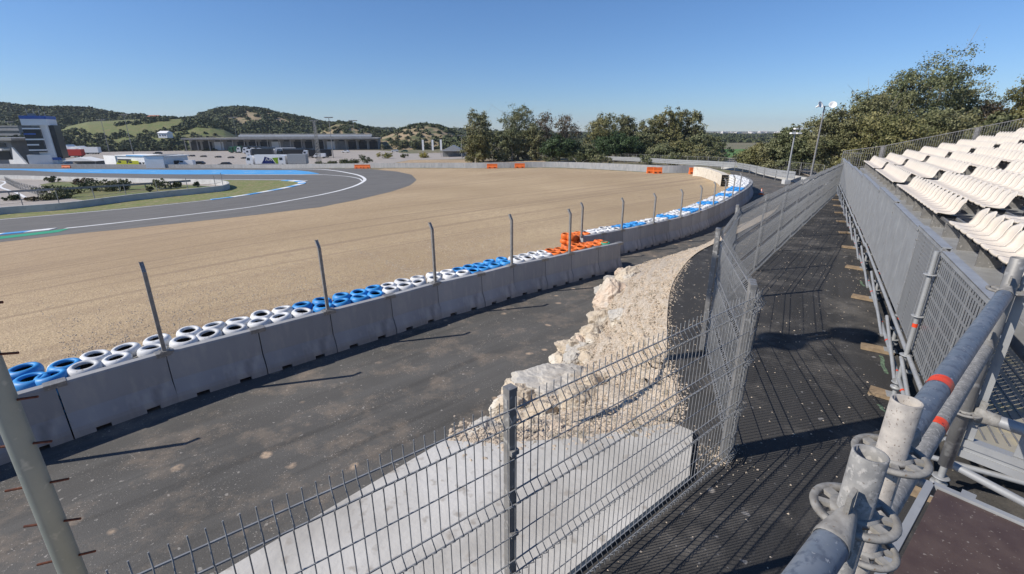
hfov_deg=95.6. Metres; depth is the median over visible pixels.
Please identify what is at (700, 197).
steel post
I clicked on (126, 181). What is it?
shrub
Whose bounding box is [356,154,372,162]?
shrub
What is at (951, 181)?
bucket seat
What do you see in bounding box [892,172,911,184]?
bucket seat
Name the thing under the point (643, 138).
eucalyptus tree
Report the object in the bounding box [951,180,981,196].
bucket seat
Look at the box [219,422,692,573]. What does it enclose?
concrete pad
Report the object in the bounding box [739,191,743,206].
concrete barrier
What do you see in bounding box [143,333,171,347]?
tyre stack
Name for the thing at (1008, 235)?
bucket seat
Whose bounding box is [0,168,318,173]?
blue runoff
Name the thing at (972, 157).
bucket seat
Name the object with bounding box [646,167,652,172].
plastic barrier
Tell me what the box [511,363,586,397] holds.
rock
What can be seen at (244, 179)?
line
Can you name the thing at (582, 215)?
steel post
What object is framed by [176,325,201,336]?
tyre stack
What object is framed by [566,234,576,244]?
tyre stack
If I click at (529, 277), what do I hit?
concrete barrier
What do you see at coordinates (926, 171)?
bucket seat
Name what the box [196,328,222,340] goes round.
tyre stack
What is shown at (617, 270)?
rock
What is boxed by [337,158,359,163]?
shrub
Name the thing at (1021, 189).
bucket seat
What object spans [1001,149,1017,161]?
bucket seat
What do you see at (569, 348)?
rock
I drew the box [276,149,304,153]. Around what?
truck
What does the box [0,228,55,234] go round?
kerb
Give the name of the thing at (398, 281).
tyre stack
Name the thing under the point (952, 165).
bucket seat
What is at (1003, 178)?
bucket seat
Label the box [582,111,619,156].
eucalyptus tree
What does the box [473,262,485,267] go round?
tyre stack
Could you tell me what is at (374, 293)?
tyre stack
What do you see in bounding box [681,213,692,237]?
concrete barrier
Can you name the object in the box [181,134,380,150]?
garage block
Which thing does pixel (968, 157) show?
bucket seat
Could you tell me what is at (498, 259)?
tyre stack
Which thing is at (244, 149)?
truck
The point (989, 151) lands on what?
bucket seat
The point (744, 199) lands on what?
concrete barrier
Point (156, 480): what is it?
service road
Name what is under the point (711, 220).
concrete barrier
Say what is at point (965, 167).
bucket seat
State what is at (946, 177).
bucket seat
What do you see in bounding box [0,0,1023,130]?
sky
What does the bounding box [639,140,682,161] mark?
eucalyptus tree
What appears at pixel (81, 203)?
curved wall
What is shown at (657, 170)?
plastic barrier
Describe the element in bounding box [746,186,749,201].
concrete barrier
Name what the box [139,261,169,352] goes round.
steel post
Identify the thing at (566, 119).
eucalyptus tree
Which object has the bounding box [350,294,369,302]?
tyre stack
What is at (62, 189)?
shrub
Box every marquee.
[63,157,104,163]
[442,145,465,156]
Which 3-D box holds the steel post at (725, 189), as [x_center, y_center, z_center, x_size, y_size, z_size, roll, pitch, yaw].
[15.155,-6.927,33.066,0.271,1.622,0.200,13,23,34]
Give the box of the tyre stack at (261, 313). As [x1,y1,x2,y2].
[250,310,272,321]
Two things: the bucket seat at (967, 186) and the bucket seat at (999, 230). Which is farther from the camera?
the bucket seat at (967, 186)
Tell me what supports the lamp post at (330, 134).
on the paddock
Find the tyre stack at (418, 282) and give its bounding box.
[411,278,426,286]
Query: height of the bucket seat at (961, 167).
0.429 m
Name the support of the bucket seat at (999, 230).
on the grandstand
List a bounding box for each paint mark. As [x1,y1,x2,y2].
[877,404,885,412]
[879,355,888,373]
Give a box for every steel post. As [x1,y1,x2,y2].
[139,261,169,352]
[314,239,332,310]
[428,222,438,282]
[508,214,514,264]
[567,209,571,252]
[579,202,583,236]
[619,197,624,229]
[651,193,656,222]
[678,189,683,216]
[698,185,702,210]
[711,181,715,205]
[723,178,726,200]
[731,175,735,196]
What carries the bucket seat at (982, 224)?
on the grandstand
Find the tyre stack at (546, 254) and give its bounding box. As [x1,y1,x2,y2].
[540,253,552,256]
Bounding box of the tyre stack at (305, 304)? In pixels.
[292,301,312,309]
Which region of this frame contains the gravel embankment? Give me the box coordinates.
[458,172,809,441]
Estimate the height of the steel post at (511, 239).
1.922 m
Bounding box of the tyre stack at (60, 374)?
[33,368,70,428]
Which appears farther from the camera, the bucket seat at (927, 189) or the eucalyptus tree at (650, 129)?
the eucalyptus tree at (650, 129)
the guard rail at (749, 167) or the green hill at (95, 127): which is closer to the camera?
the guard rail at (749, 167)
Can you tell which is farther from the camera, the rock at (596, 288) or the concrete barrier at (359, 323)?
the rock at (596, 288)
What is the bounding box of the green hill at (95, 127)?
[61,119,237,150]
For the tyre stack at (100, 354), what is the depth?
10.48 m
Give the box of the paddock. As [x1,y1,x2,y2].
[28,150,398,163]
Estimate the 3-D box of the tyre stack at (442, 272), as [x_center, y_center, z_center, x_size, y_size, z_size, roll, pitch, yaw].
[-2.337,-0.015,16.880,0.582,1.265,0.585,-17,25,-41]
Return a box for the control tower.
[18,109,68,163]
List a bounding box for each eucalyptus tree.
[457,104,498,160]
[462,131,492,162]
[489,126,524,161]
[493,103,543,159]
[521,122,545,160]
[534,109,555,157]
[551,114,584,158]
[570,142,597,160]
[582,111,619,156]
[610,113,637,156]
[626,130,655,157]
[635,116,673,147]
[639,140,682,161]
[650,105,690,143]
[668,139,707,159]
[677,110,708,143]
[685,132,730,161]
[732,141,767,169]
[754,137,783,169]
[772,124,801,139]
[772,125,826,174]
[799,102,865,172]
[822,83,915,164]
[830,96,947,169]
[847,67,941,161]
[878,27,995,138]
[911,106,1006,150]
[937,62,1012,139]
[966,93,1009,133]
[979,105,1018,136]
[1003,75,1023,130]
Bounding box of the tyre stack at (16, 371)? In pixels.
[8,362,44,378]
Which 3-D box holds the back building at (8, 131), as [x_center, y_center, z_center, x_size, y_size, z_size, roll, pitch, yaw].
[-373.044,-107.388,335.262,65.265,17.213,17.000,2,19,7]
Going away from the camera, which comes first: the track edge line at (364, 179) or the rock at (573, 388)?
the rock at (573, 388)
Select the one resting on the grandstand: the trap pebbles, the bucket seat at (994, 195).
the bucket seat at (994, 195)
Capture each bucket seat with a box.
[887,170,905,178]
[889,170,907,182]
[890,171,909,183]
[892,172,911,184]
[897,175,918,188]
[898,176,920,187]
[900,178,922,191]
[902,179,925,192]
[904,180,928,194]
[906,162,923,170]
[907,181,931,196]
[909,164,927,174]
[909,183,934,197]
[911,164,930,175]
[911,184,937,199]
[913,165,932,174]
[914,186,941,201]
[915,166,935,175]
[917,188,945,204]
[918,167,937,177]
[919,167,940,179]
[920,189,948,206]
[923,191,953,208]
[926,170,949,183]
[926,193,957,211]
[929,171,952,184]
[929,196,962,214]
[932,158,949,166]
[932,172,956,183]
[933,198,967,218]
[935,173,959,184]
[937,160,957,171]
[938,159,955,170]
[938,174,963,188]
[940,160,961,172]
[941,176,967,190]
[943,161,964,170]
[944,177,972,192]
[945,162,967,173]
[947,178,976,194]
[949,162,971,174]
[949,208,989,229]
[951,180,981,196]
[954,211,997,234]
[955,181,986,198]
[959,165,982,175]
[959,183,992,197]
[960,154,979,162]
[960,215,1005,238]
[961,153,973,161]
[963,166,986,176]
[964,185,998,203]
[966,219,1014,243]
[967,153,976,161]
[967,155,986,166]
[967,167,991,178]
[969,155,990,167]
[969,187,1004,205]
[971,154,983,163]
[971,168,996,179]
[972,156,994,168]
[973,223,1023,249]
[974,189,1011,208]
[975,156,999,168]
[976,169,1001,183]
[977,170,1006,182]
[979,191,1018,212]
[980,230,1023,255]
[981,171,1012,183]
[984,147,994,155]
[986,172,1018,185]
[987,157,1003,167]
[988,244,1023,262]
[991,148,1001,156]
[991,173,1023,187]
[995,148,1005,157]
[995,160,1023,171]
[996,159,1018,170]
[997,177,1023,189]
[997,255,1009,266]
[999,149,1008,157]
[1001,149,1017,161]
[1001,150,1022,162]
[1002,151,1023,163]
[1003,149,1013,158]
[1003,186,1023,191]
[1003,214,1023,223]
[1009,142,1017,149]
[1010,218,1023,223]
[1012,162,1023,172]
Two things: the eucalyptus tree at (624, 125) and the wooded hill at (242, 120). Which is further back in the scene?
the wooded hill at (242, 120)
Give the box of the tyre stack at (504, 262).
[500,260,509,265]
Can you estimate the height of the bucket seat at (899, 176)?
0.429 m
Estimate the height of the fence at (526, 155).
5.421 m
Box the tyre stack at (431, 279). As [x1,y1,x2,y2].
[427,275,442,282]
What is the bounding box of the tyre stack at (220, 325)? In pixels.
[202,321,225,330]
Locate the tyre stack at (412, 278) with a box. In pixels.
[410,275,425,281]
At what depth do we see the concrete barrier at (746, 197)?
40.52 m
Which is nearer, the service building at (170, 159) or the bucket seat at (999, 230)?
the bucket seat at (999, 230)
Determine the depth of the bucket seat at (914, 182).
14.45 m
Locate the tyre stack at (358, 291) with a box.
[350,289,367,296]
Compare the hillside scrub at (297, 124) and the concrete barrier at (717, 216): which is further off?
the hillside scrub at (297, 124)
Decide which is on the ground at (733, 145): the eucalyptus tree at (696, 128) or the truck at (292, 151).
the eucalyptus tree at (696, 128)
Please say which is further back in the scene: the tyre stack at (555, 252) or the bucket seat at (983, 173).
the tyre stack at (555, 252)
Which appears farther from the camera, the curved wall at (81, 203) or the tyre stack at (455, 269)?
the curved wall at (81, 203)
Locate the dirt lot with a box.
[398,160,564,162]
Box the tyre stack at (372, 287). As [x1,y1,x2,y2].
[365,285,381,291]
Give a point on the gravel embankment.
(642, 303)
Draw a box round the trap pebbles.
[40,227,545,356]
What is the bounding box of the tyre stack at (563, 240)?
[560,232,568,246]
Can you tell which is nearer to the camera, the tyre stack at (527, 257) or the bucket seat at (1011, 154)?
the bucket seat at (1011, 154)
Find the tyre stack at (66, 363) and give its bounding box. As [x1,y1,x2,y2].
[47,358,81,374]
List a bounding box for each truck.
[67,149,85,156]
[76,147,101,153]
[228,146,241,152]
[236,146,256,152]
[242,147,254,153]
[245,148,273,155]
[246,154,286,163]
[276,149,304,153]
[278,154,308,163]
[303,149,331,157]
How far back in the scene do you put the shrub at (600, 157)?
108.68 m
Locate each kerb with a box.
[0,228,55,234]
[210,180,305,199]
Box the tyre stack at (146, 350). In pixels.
[137,343,170,374]
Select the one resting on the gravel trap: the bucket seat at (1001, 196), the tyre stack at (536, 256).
the tyre stack at (536, 256)
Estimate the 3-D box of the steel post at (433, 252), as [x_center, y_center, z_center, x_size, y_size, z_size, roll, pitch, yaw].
[-2.585,-1.113,15.162,0.200,2.022,0.271,-16,24,-39]
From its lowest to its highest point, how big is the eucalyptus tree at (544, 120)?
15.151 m
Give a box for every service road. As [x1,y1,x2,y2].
[0,166,836,573]
[0,179,219,206]
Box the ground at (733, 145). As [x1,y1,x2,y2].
[5,131,825,241]
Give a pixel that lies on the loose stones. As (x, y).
(474, 439)
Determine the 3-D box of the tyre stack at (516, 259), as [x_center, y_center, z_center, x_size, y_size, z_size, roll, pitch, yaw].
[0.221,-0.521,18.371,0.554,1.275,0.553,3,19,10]
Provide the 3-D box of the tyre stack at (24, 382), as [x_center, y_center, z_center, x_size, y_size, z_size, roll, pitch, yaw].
[-9.868,2.420,9.699,0.626,1.239,0.638,-3,19,-10]
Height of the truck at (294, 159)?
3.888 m
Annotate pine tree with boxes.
[538,133,581,161]
[591,130,646,160]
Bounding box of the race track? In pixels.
[0,167,415,241]
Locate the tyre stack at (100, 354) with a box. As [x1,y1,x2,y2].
[80,349,110,360]
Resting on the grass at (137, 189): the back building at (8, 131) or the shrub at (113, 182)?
the shrub at (113, 182)
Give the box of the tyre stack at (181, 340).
[169,334,198,347]
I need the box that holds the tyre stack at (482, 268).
[477,266,489,270]
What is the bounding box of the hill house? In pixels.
[157,131,172,137]
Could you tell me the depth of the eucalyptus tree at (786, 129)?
78.78 m
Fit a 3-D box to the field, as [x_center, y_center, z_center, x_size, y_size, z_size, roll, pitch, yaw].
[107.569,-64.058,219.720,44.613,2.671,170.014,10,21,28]
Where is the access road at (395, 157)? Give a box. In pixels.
[369,152,468,162]
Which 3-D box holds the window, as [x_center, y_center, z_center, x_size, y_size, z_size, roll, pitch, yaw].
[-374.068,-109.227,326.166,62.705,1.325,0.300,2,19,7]
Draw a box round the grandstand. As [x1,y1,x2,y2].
[837,118,1023,496]
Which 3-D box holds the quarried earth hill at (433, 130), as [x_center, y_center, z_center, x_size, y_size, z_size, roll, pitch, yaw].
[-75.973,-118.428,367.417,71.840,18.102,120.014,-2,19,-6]
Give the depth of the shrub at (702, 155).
102.64 m
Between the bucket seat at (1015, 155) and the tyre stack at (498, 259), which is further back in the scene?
the tyre stack at (498, 259)
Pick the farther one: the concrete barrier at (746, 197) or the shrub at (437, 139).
the shrub at (437, 139)
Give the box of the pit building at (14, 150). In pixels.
[0,137,39,163]
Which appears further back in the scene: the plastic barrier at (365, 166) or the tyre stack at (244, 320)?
the plastic barrier at (365, 166)
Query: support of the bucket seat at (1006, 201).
on the grandstand
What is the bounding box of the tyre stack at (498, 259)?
[496,257,507,262]
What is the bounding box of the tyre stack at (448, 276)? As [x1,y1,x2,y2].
[442,273,456,279]
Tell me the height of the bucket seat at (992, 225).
0.429 m
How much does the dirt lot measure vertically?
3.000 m
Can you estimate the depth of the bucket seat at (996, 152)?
16.98 m
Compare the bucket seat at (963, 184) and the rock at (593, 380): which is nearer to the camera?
the rock at (593, 380)
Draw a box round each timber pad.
[841,245,855,248]
[845,265,862,270]
[851,293,872,301]
[861,342,888,354]
[868,385,889,399]
[910,486,932,501]
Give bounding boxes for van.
[128,161,138,163]
[178,160,195,163]
[313,153,325,157]
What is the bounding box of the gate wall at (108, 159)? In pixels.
[103,155,116,163]
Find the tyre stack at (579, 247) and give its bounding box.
[575,245,586,249]
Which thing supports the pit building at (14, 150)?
on the paddock
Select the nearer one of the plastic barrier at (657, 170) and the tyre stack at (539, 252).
the tyre stack at (539, 252)
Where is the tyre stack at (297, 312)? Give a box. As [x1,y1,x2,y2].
[291,308,312,317]
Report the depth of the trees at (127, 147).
306.24 m
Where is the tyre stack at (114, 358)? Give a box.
[101,352,132,366]
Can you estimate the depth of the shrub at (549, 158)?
121.98 m
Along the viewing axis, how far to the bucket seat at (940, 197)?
11.27 m
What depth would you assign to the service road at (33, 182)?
88.54 m
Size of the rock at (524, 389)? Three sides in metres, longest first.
0.850 x 0.765 x 0.756 m
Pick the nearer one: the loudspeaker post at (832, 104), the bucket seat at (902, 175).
the bucket seat at (902, 175)
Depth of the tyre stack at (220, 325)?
12.04 m
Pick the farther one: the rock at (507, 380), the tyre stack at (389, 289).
the tyre stack at (389, 289)
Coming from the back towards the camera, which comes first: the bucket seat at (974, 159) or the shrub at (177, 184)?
the shrub at (177, 184)
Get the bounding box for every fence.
[4,176,40,193]
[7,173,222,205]
[105,159,849,573]
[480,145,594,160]
[608,154,824,177]
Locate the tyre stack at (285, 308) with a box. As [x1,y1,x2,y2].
[272,305,292,314]
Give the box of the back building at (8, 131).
[0,126,30,136]
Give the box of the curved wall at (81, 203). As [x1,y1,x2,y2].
[0,175,229,214]
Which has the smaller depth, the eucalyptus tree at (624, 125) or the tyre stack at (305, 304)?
the tyre stack at (305, 304)
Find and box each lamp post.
[119,114,133,153]
[309,120,321,162]
[324,117,333,157]
[781,128,802,183]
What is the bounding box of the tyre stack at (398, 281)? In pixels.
[394,278,410,285]
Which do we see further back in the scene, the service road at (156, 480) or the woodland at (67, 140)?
the woodland at (67, 140)
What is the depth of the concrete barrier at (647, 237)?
25.07 m
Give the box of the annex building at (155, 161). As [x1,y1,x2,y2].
[144,154,182,167]
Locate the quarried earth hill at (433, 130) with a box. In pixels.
[382,125,454,148]
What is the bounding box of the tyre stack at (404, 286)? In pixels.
[397,282,413,290]
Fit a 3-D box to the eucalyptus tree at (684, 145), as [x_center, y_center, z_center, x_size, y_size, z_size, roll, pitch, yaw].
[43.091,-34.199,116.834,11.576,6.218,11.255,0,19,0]
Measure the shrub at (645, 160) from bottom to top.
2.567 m
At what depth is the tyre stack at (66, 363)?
10.09 m
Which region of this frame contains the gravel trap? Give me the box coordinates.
[0,168,730,371]
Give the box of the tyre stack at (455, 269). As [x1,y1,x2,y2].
[452,267,464,272]
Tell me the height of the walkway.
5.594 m
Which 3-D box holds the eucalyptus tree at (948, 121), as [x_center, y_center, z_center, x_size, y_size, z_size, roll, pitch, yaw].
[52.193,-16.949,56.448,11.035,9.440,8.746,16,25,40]
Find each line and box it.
[0,181,25,197]
[0,200,205,219]
[64,169,365,228]
[211,179,307,180]
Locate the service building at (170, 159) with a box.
[115,154,188,163]
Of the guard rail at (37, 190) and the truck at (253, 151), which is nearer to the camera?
the guard rail at (37, 190)
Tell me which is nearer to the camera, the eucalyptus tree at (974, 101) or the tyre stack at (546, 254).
the tyre stack at (546, 254)
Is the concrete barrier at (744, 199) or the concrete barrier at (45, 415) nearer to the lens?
the concrete barrier at (45, 415)
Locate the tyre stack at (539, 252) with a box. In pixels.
[537,250,546,254]
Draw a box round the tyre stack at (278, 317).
[269,312,291,322]
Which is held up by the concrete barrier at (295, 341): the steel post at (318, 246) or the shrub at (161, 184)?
the steel post at (318, 246)
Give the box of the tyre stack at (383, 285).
[381,282,395,288]
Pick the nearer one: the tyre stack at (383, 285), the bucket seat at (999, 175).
the bucket seat at (999, 175)
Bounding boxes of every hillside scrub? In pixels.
[0,102,148,127]
[60,115,238,150]
[191,105,333,135]
[313,119,385,143]
[380,122,463,149]
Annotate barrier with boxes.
[0,162,695,172]
[0,377,73,464]
[57,347,178,438]
[166,325,267,401]
[258,307,336,373]
[330,293,395,351]
[361,165,370,168]
[390,280,441,333]
[437,271,485,317]
[481,263,516,306]
[487,164,496,168]
[513,257,548,296]
[515,163,524,167]
[545,251,574,288]
[571,246,600,281]
[580,232,606,242]
[598,241,623,274]
[604,229,624,253]
[623,225,642,252]
[640,223,656,248]
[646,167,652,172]
[653,167,661,173]
[654,219,670,244]
[669,217,683,240]
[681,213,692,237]
[691,211,701,233]
[700,208,708,230]
[708,206,715,226]
[714,203,720,223]
[720,201,725,220]
[724,198,729,217]
[728,197,733,214]
[733,194,737,212]
[735,193,740,207]
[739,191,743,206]
[742,189,745,204]
[745,188,747,202]
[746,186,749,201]
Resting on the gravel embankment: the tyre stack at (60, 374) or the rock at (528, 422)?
the rock at (528, 422)
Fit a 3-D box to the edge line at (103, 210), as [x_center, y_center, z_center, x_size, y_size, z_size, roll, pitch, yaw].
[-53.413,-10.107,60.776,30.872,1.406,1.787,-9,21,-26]
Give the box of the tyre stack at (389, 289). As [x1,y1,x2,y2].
[382,286,398,293]
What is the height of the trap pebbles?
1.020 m
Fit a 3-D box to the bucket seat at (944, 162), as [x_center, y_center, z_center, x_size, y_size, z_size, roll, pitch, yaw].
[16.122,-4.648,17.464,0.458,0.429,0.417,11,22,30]
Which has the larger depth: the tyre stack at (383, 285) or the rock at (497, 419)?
the tyre stack at (383, 285)
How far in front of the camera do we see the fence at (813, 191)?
3.27 m
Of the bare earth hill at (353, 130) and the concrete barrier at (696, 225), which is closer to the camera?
the concrete barrier at (696, 225)
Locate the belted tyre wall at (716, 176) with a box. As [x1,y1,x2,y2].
[693,167,728,186]
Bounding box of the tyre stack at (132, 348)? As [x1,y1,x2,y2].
[110,342,141,358]
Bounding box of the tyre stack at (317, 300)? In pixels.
[312,297,331,306]
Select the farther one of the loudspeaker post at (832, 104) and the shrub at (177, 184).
the shrub at (177, 184)
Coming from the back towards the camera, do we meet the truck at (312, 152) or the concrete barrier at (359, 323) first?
the truck at (312, 152)
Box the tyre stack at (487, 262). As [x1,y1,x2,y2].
[483,259,494,265]
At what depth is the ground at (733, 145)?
164.34 m
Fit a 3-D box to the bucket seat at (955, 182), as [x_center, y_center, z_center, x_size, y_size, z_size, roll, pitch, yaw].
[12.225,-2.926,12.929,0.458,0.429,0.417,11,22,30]
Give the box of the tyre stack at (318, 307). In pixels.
[313,302,334,312]
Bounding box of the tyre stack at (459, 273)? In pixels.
[456,270,469,276]
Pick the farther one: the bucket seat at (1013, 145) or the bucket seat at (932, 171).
the bucket seat at (1013, 145)
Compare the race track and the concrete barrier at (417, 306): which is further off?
the race track
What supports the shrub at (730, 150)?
on the ground at (733, 145)
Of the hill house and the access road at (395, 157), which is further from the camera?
the hill house
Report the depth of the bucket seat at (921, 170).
17.24 m
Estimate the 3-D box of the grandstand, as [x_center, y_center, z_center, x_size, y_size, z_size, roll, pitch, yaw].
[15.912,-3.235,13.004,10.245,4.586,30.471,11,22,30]
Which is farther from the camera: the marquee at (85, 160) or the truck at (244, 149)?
the truck at (244, 149)
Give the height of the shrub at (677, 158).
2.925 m
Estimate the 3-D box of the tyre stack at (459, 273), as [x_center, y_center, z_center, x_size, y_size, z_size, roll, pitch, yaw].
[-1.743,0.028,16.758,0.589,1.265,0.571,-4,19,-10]
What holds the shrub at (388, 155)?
on the paddock
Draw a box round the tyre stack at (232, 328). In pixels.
[222,323,247,334]
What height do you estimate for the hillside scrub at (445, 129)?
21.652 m
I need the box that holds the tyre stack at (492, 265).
[488,262,501,268]
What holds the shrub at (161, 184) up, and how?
on the grass at (137, 189)
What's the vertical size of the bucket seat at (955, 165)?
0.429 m
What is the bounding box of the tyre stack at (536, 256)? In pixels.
[533,254,543,258]
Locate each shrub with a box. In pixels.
[0,193,19,200]
[23,196,40,200]
[29,184,87,193]
[38,191,77,200]
[43,176,61,181]
[71,177,93,184]
[77,178,102,190]
[92,178,125,191]
[116,178,133,189]
[145,186,153,191]
[149,178,172,188]
[170,181,181,187]
[315,160,336,163]
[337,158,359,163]
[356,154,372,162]
[376,152,392,157]
[388,138,408,147]
[409,139,428,148]
[419,152,428,157]
[420,136,439,141]
[484,150,496,160]
[519,151,541,160]
[542,155,560,161]
[565,151,597,161]
[587,154,612,162]
[639,154,655,164]
[664,152,696,164]
[682,148,716,161]
[719,147,736,159]
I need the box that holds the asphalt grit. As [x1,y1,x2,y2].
[567,204,909,570]
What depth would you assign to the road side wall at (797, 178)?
66.19 m
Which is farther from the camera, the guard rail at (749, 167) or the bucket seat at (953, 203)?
the guard rail at (749, 167)
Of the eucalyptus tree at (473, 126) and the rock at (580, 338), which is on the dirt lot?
the eucalyptus tree at (473, 126)
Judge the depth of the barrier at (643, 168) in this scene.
113.06 m
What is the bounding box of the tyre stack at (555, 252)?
[550,251,561,255]
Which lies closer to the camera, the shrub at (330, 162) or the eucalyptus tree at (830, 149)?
the eucalyptus tree at (830, 149)
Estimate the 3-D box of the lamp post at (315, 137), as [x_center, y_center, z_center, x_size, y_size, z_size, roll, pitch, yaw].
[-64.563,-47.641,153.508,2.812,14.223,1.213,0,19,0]
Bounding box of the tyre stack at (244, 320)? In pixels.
[225,316,250,325]
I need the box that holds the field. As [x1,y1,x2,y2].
[724,149,746,156]
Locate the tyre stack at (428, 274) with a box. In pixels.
[426,272,440,283]
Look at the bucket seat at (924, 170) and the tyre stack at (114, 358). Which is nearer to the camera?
the tyre stack at (114, 358)
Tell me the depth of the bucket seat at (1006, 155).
15.91 m
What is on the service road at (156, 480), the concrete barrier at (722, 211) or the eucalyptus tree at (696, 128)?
the concrete barrier at (722, 211)
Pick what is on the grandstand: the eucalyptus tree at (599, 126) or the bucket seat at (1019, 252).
the bucket seat at (1019, 252)
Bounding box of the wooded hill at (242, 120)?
[225,111,288,127]
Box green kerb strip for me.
[0,228,68,238]
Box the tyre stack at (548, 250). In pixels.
[545,248,554,252]
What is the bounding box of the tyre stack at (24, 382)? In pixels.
[13,372,50,390]
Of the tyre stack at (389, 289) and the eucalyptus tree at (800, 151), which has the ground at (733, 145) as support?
the eucalyptus tree at (800, 151)
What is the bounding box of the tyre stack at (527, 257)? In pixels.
[522,255,534,260]
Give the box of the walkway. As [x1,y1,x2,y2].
[576,186,1023,573]
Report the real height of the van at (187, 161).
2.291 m
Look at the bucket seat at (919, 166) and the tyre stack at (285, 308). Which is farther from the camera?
the bucket seat at (919, 166)
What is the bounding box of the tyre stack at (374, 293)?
[367,290,383,298]
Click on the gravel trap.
(535, 203)
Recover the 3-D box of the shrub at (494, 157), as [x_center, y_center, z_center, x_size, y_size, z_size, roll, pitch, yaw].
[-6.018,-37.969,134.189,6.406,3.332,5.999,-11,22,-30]
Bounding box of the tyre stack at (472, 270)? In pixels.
[468,268,479,273]
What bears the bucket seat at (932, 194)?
on the grandstand
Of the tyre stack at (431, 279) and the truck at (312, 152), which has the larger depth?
the truck at (312, 152)
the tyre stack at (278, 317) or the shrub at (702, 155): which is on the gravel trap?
the tyre stack at (278, 317)
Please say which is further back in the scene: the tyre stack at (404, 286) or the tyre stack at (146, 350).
the tyre stack at (404, 286)
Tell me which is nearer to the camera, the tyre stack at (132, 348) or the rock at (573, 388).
the rock at (573, 388)
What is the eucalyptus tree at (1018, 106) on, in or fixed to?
on the ground at (733, 145)
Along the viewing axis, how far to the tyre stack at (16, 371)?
9.87 m
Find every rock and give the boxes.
[448,428,467,438]
[467,416,497,433]
[488,395,522,413]
[492,411,502,424]
[501,378,513,393]
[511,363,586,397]
[513,383,535,404]
[518,417,540,428]
[524,400,558,418]
[548,351,563,363]
[549,420,563,430]
[554,339,569,352]
[558,384,598,409]
[562,352,580,364]
[565,341,587,352]
[566,335,579,346]
[576,334,585,341]
[577,344,594,351]
[578,351,594,363]
[579,321,607,338]
[580,373,606,388]
[585,332,598,343]
[586,308,610,323]
[592,277,626,310]
[594,286,598,293]
[608,307,623,327]
[614,267,623,274]
[618,265,640,281]
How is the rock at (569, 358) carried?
on the gravel embankment
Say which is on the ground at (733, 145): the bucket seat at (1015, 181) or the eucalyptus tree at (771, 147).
the eucalyptus tree at (771, 147)
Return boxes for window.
[0,131,18,132]
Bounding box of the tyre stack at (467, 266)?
[463,264,475,269]
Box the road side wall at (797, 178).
[721,165,813,183]
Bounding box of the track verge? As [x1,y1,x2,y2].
[0,180,297,218]
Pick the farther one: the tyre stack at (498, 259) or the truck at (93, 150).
the truck at (93, 150)
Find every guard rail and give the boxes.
[0,180,190,196]
[595,156,795,180]
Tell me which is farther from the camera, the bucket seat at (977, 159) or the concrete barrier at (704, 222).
the concrete barrier at (704, 222)
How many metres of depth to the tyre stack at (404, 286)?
15.05 m
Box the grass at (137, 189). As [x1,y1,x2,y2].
[40,182,210,199]
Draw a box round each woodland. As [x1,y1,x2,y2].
[0,132,72,144]
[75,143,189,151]
[436,135,493,149]
[492,137,772,143]
[721,133,775,137]
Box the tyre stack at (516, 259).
[513,257,523,262]
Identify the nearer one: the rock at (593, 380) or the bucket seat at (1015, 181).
the rock at (593, 380)
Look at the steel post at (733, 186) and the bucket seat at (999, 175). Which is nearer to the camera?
the bucket seat at (999, 175)
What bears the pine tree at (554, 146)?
on the dirt lot
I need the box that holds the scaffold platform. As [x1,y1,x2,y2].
[781,256,1023,573]
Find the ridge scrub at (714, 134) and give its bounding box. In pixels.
[367,125,743,138]
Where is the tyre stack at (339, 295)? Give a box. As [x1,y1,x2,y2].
[332,292,350,300]
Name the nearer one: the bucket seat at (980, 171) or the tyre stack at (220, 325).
the tyre stack at (220, 325)
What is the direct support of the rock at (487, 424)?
on the gravel embankment
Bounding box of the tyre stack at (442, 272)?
[440,269,454,278]
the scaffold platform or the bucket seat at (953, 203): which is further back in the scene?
the bucket seat at (953, 203)
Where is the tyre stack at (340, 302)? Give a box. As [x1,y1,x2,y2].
[332,298,350,306]
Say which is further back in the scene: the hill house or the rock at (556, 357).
the hill house
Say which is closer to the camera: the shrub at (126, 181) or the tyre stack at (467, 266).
the tyre stack at (467, 266)
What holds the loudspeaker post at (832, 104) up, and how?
on the service road at (156, 480)
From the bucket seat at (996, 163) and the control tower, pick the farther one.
the control tower
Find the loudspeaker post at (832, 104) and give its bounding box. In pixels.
[810,101,836,179]
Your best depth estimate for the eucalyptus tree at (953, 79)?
60.62 m
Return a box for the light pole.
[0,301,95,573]
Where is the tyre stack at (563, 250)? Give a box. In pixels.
[558,248,567,253]
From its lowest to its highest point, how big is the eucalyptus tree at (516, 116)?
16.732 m
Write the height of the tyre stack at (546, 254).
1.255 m
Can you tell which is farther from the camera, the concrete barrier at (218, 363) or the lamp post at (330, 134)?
the lamp post at (330, 134)
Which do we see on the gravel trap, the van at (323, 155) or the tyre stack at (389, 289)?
the tyre stack at (389, 289)
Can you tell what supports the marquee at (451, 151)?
on the access road at (395, 157)
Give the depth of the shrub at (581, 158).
116.90 m
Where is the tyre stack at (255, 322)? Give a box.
[247,317,270,327]
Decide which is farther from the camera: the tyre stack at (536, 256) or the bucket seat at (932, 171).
the tyre stack at (536, 256)
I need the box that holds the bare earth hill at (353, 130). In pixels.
[317,123,382,147]
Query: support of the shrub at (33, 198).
on the ground at (733, 145)
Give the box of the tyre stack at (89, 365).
[67,359,102,376]
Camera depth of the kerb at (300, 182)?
75.81 m
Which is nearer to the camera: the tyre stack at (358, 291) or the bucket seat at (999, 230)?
the bucket seat at (999, 230)
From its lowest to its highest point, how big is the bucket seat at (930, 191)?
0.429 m
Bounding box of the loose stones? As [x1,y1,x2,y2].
[447,206,778,482]
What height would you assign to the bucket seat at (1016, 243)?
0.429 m
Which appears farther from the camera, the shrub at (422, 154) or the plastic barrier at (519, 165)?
the shrub at (422, 154)

